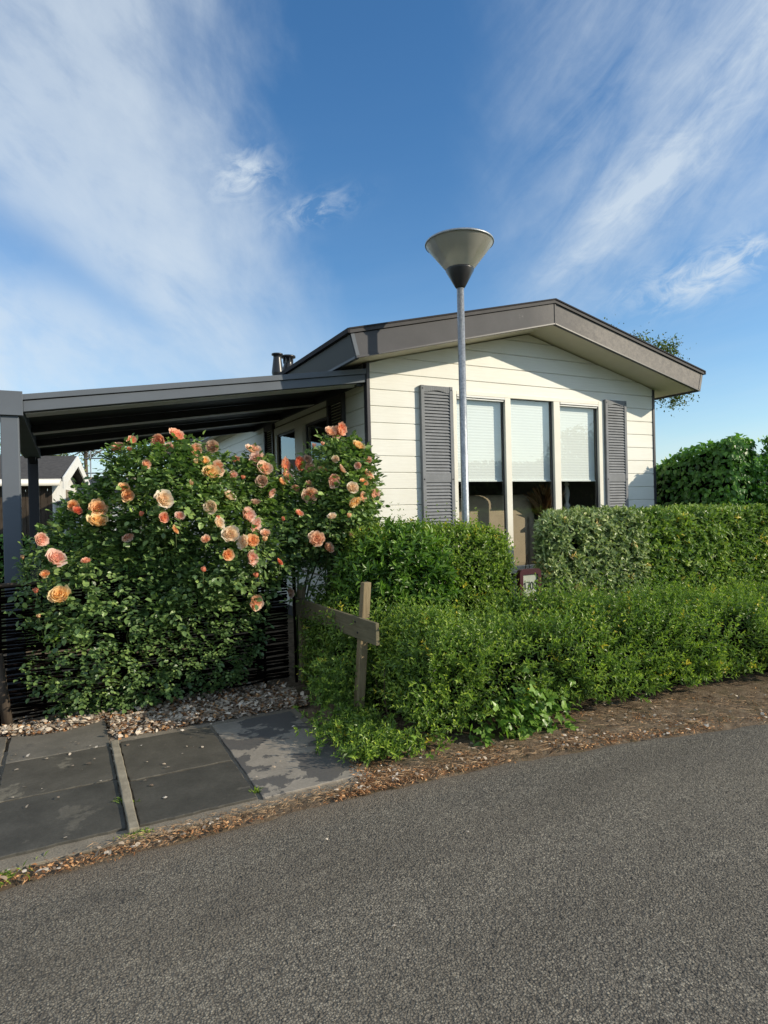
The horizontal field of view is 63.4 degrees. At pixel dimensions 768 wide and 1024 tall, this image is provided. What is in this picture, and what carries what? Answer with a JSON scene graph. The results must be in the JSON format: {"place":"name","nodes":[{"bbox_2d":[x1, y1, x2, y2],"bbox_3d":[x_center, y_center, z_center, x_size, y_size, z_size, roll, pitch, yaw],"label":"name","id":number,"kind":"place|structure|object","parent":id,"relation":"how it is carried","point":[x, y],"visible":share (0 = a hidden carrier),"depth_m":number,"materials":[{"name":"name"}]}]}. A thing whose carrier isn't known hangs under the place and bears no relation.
{"place":"outdoors","nodes":[
{"label":"outdoors","id":0,"kind":"place"},
{"bbox_2d":[1,578,292,649],"bbox_3d":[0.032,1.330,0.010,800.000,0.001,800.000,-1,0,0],"label":"ground","id":1,"kind":"structure","parent":0,"point":[287,615],"depth_m":7.95,"materials":[{"name":"brown soil"}]},
{"bbox_2d":[0,456,89,538],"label":"garden shed","id":2,"kind":"structure","parent":1,"relation":"on","point":[57,474],"depth_m":12.14,"materials":[{"name":"white wood"}]},
{"bbox_2d":[66,490,73,536],"bbox_3d":[-6.964,0.443,13.814,0.029,1.850,0.800,-2,0,-18],"label":"door","id":3,"kind":"structure","parent":2,"relation":"in","point":[67,498],"depth_m":13.45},
{"bbox_2d":[0,443,90,489],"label":"tree","id":4,"kind":"object","parent":1,"relation":"on","point":[66,454],"visible":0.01,"depth_m":23.56,"materials":[{"name":"green plant"}]},
{"bbox_2d":[70,449,108,475],"bbox_3d":[-17.328,-1.797,35.983,3.644,6.514,3.286,-2,0,-19],"label":"tree","id":5,"kind":"object","parent":1,"relation":"on","point":[86,454],"visible":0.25,"depth_m":35.94,"materials":[{"name":"green plant"}]},
{"bbox_2d":[0,532,195,583],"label":"hedge","id":6,"kind":"object","parent":1,"relation":"on","point":[24,547],"visible":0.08,"depth_m":12.03,"materials":[{"name":"green plant"}]},
{"bbox_2d":[84,451,116,476],"bbox_3d":[-12.886,-1.085,34.106,6.700,4.900,0.077,-1,0,-6],"label":"scaffold rail","id":7,"kind":"object","parent":1,"relation":"on","point":[90,473],"visible":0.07,"depth_m":33.76,"materials":[{"name":"silver metal"}]},
{"bbox_2d":[78,474,150,497],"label":"garden pavilion","id":8,"kind":"structure","parent":1,"relation":"on","point":[90,482],"depth_m":21.53,"materials":[{"name":"black metal"}]},
{"bbox_2d":[166,298,705,629],"bbox_3d":[-0.750,-0.588,10.812,4.442,3.695,10.732,-2,0,-27],"label":"chalet","id":9,"kind":"object","parent":1,"relation":"on","point":[559,393],"visible":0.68,"depth_m":6.29,"materials":[{"name":"white wood"}]},
{"bbox_2d":[0,368,365,703],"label":"carport","id":10,"kind":"object","parent":9,"relation":"attached to","point":[34,427],"visible":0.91,"depth_m":5.42,"materials":[{"name":"metal"}]},
{"bbox_2d":[274,408,326,573],"bbox_3d":[-0.961,-0.201,7.216,0.080,1.745,1.850,-2,0,-27],"label":"window","id":11,"kind":"structure","parent":9,"relation":"in","point":[300,426],"depth_m":7.13,"materials":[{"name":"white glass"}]},
{"bbox_2d":[459,495,534,565],"bbox_3d":[0.790,0.255,7.029,1.800,0.870,0.760,-2,0,-27],"label":"sofa","id":12,"kind":"object","parent":9,"relation":"in","point":[490,508],"visible":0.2,"depth_m":6.95,"materials":[{"name":"fabric"}]},
{"bbox_2d":[453,390,605,573],"bbox_3d":[1.551,-0.290,6.452,2.030,1.812,0.110,-2,0,-27],"label":"window","id":13,"kind":"structure","parent":9,"relation":"in","point":[525,419],"depth_m":6.47,"materials":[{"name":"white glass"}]},
{"bbox_2d":[524,483,564,515],"bbox_3d":[1.817,0.202,7.080,0.568,1.106,0.475,-2,0,-27],"label":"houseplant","id":14,"kind":"object","parent":9,"relation":"in","point":[540,500],"visible":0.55,"depth_m":7.04,"materials":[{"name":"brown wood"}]},
{"bbox_3d":[2.209,0.377,7.253,0.780,0.735,0.400,-2,0,-27],"label":"side table","id":15,"kind":"object","parent":9,"relation":"on","visible":0},
{"bbox_2d":[564,481,569,509],"bbox_3d":[2.106,-0.193,7.158,0.110,0.410,0.110,-2,0,-27],"label":"candlestick","id":16,"kind":"object","parent":15,"relation":"on","point":[566,495],"visible":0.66,"depth_m":7.14,"materials":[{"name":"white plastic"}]},
{"bbox_2d":[604,317,699,415],"bbox_3d":[8.305,-3.031,21.770,5.234,7.951,5.397,-1,0,0],"label":"tree","id":17,"kind":"object","parent":1,"relation":"on","point":[665,347],"visible":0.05,"depth_m":20.95,"materials":[{"name":"green plant"}]},
{"bbox_2d":[656,433,767,507],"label":"hedge","id":18,"kind":"object","parent":1,"relation":"on","point":[717,472],"visible":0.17,"depth_m":6.99,"materials":[{"name":"green plant"}]},
{"bbox_2d":[3,618,349,751],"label":"garden soil","id":19,"kind":"structure","parent":0,"point":[298,686],"depth_m":4.72,"materials":[{"name":"brown soil"}]},
{"bbox_2d":[0,653,12,725],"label":"post","id":20,"kind":"object","parent":19,"relation":"on","point":[5,713],"visible":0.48,"depth_m":3.79,"materials":[{"name":"brown wood"}]},
{"bbox_2d":[2,558,105,643],"bbox_3d":[-2.807,0.711,5.245,1.030,0.685,1.068,-1,0,27],"label":"shrub","id":21,"kind":"object","parent":19,"relation":"on","point":[37,573],"visible":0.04,"depth_m":5.15,"materials":[{"name":"plant"}]},
{"bbox_2d":[0,567,297,726],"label":"wicker screen","id":22,"kind":"object","parent":19,"relation":"on","point":[264,676],"visible":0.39,"depth_m":4.17,"materials":[{"name":"brown wood"}]},
{"bbox_2d":[0,679,309,740],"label":"gravel bed","id":23,"kind":"object","parent":19,"relation":"on","point":[45,728],"visible":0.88,"depth_m":3.93,"materials":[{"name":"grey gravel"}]},
{"bbox_2d":[3,421,390,719],"bbox_3d":[-1.172,0.334,4.438,2.632,2.040,1.231,-2,0,-27],"label":"rose bush","id":24,"kind":"object","parent":19,"relation":"on","point":[185,471],"visible":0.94,"depth_m":4.05,"materials":[{"name":"green plant"}]},
{"bbox_2d":[292,582,378,709],"bbox_3d":[-0.350,0.879,4.167,0.131,0.900,1.460,-2,0,-27],"label":"wooden rail","id":25,"kind":"object","parent":19,"relation":"on","point":[363,630],"visible":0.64,"depth_m":3.74,"materials":[{"name":"brown wood"}]},
{"bbox_2d":[325,515,466,620],"bbox_3d":[0.088,0.644,4.515,1.071,1.247,0.821,-2,0,-27],"label":"shrub","id":26,"kind":"object","parent":19,"relation":"on","point":[348,578],"visible":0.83,"depth_m":4.27,"materials":[{"name":"green plant"}]},
{"bbox_2d":[293,501,518,713],"bbox_3d":[0.261,0.632,4.618,1.812,1.446,1.175,-2,0,-27],"label":"hedge","id":27,"kind":"object","parent":19,"relation":"on","point":[479,564],"visible":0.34,"depth_m":4.56,"materials":[{"name":"green plant"}]},
{"bbox_2d":[425,227,493,549],"bbox_3d":[0.645,-0.464,5.002,0.554,3.465,0.554,-2,0,-27],"label":"street lamp","id":28,"kind":"object","parent":19,"relation":"on","point":[457,254],"visible":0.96,"depth_m":4.94,"materials":[{"name":"grey metal"}]},
{"bbox_2d":[517,568,541,628],"bbox_3d":[1.127,0.839,4.810,0.210,0.800,0.050,-2,0,-27],"label":"house number sign","id":29,"kind":"object","parent":19,"relation":"on","point":[528,576],"visible":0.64,"depth_m":4.79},
{"bbox_2d":[525,501,767,629],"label":"hedge","id":30,"kind":"object","parent":19,"relation":"on","point":[705,543],"visible":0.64,"depth_m":5.58,"materials":[{"name":"green plant"}]},
{"bbox_2d":[749,453,767,507],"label":"shrub","id":31,"kind":"object","parent":19,"relation":"on","point":[758,464],"visible":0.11,"depth_m":7.64,"materials":[{"name":"green plant"}]},
{"bbox_2d":[0,705,377,872],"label":"concrete strip","id":32,"kind":"object","parent":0,"point":[64,850],"visible":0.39,"depth_m":2.70,"materials":[{"name":"grey concrete"}]},
{"bbox_2d":[0,735,6,764],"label":"paving slab","id":33,"kind":"structure","parent":32,"relation":"on","point":[3,739],"depth_m":3.50,"materials":[{"name":"concrete"}]},
{"bbox_2d":[5,720,109,763],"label":"paving slab","id":34,"kind":"structure","parent":32,"relation":"on","point":[84,737],"depth_m":3.52,"materials":[{"name":"concrete"}]},
{"bbox_2d":[0,746,116,802],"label":"paving slab","id":35,"kind":"structure","parent":32,"relation":"on","point":[52,773],"depth_m":3.10,"materials":[{"name":"concrete"}]},
{"bbox_2d":[0,780,125,859],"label":"paving slab","id":36,"kind":"structure","parent":32,"relation":"on","point":[44,821],"depth_m":2.64,"materials":[{"name":"concrete"}]},
{"bbox_2d":[111,740,138,834],"bbox_3d":[-1.265,1.316,3.011,0.043,0.066,1.105,-2,0,-27],"label":"edging strip","id":37,"kind":"object","parent":32,"relation":"on","point":[128,806],"visible":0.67,"depth_m":2.87,"materials":[{"name":"grey concrete"}]},
{"bbox_2d":[113,827,154,840],"bbox_3d":[-1.004,1.293,2.497,0.156,0.026,0.091,-2,0,-27],"label":"grass tuft","id":38,"kind":"object","parent":32,"relation":"on","point":[146,828],"visible":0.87,"depth_m":2.51,"materials":[{"name":"green plant"}]},
{"bbox_2d":[121,726,230,781],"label":"paving slab","id":39,"kind":"structure","parent":32,"relation":"on","point":[179,751],"depth_m":3.32,"materials":[{"name":"concrete"}]},
{"bbox_2d":[10,710,294,837],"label":"petal litter","id":40,"kind":"object","parent":39,"relation":"on","point":[27,755],"visible":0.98,"depth_m":3.28,"materials":[{"name":"plant"}]},
{"bbox_2d":[130,761,256,826],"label":"paving slab","id":41,"kind":"structure","parent":32,"relation":"on","point":[194,791],"depth_m":2.85,"materials":[{"name":"concrete"}]},
{"bbox_2d":[248,786,262,793],"bbox_3d":[-0.590,1.281,2.860,0.070,0.027,0.071,-1,0,2],"label":"grass tuft","id":42,"kind":"object","parent":32,"relation":"on","point":[256,790],"visible":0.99,"depth_m":2.87,"materials":[{"name":"green plant"}]},
{"bbox_2d":[212,711,361,799],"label":"paving slab","id":43,"kind":"structure","parent":32,"relation":"on","point":[260,747],"depth_m":3.26,"materials":[{"name":"concrete"}]},
{"bbox_2d":[0,724,767,1023],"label":"road","id":44,"kind":"structure","parent":0,"point":[544,890],"depth_m":2.00,"materials":[{"name":"grey asphalt"}]},
{"bbox_2d":[0,672,767,890],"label":"verge","id":45,"kind":"structure","parent":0,"point":[741,684],"depth_m":3.50,"materials":[{"name":"soil"}]},
{"bbox_2d":[0,850,48,886],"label":"grass tuft","id":46,"kind":"object","parent":45,"relation":"on","point":[5,873],"visible":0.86,"depth_m":2.24,"materials":[{"name":"green plant"}]},
{"bbox_2d":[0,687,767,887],"bbox_3d":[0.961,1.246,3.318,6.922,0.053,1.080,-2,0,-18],"label":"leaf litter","id":47,"kind":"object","parent":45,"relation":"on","point":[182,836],"visible":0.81,"depth_m":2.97,"materials":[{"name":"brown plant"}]},
{"bbox_2d":[411,666,592,747],"bbox_3d":[0.721,1.082,3.423,1.282,0.407,0.290,-2,0,-27],"label":"ivy","id":48,"kind":"object","parent":45,"relation":"on","point":[527,723],"visible":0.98,"depth_m":3.46,"materials":[{"name":"green plant"}]},
{"bbox_2d":[292,570,767,766],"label":"hedge","id":49,"kind":"object","parent":45,"relation":"on","point":[436,686],"visible":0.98,"depth_m":3.77,"materials":[{"name":"green plant"}]},
{"bbox_2d":[0,0,767,491],"label":"sky","id":50,"kind":"structure","parent":0,"point":[191,190],"materials":[{"name":"blue"}]}
]}

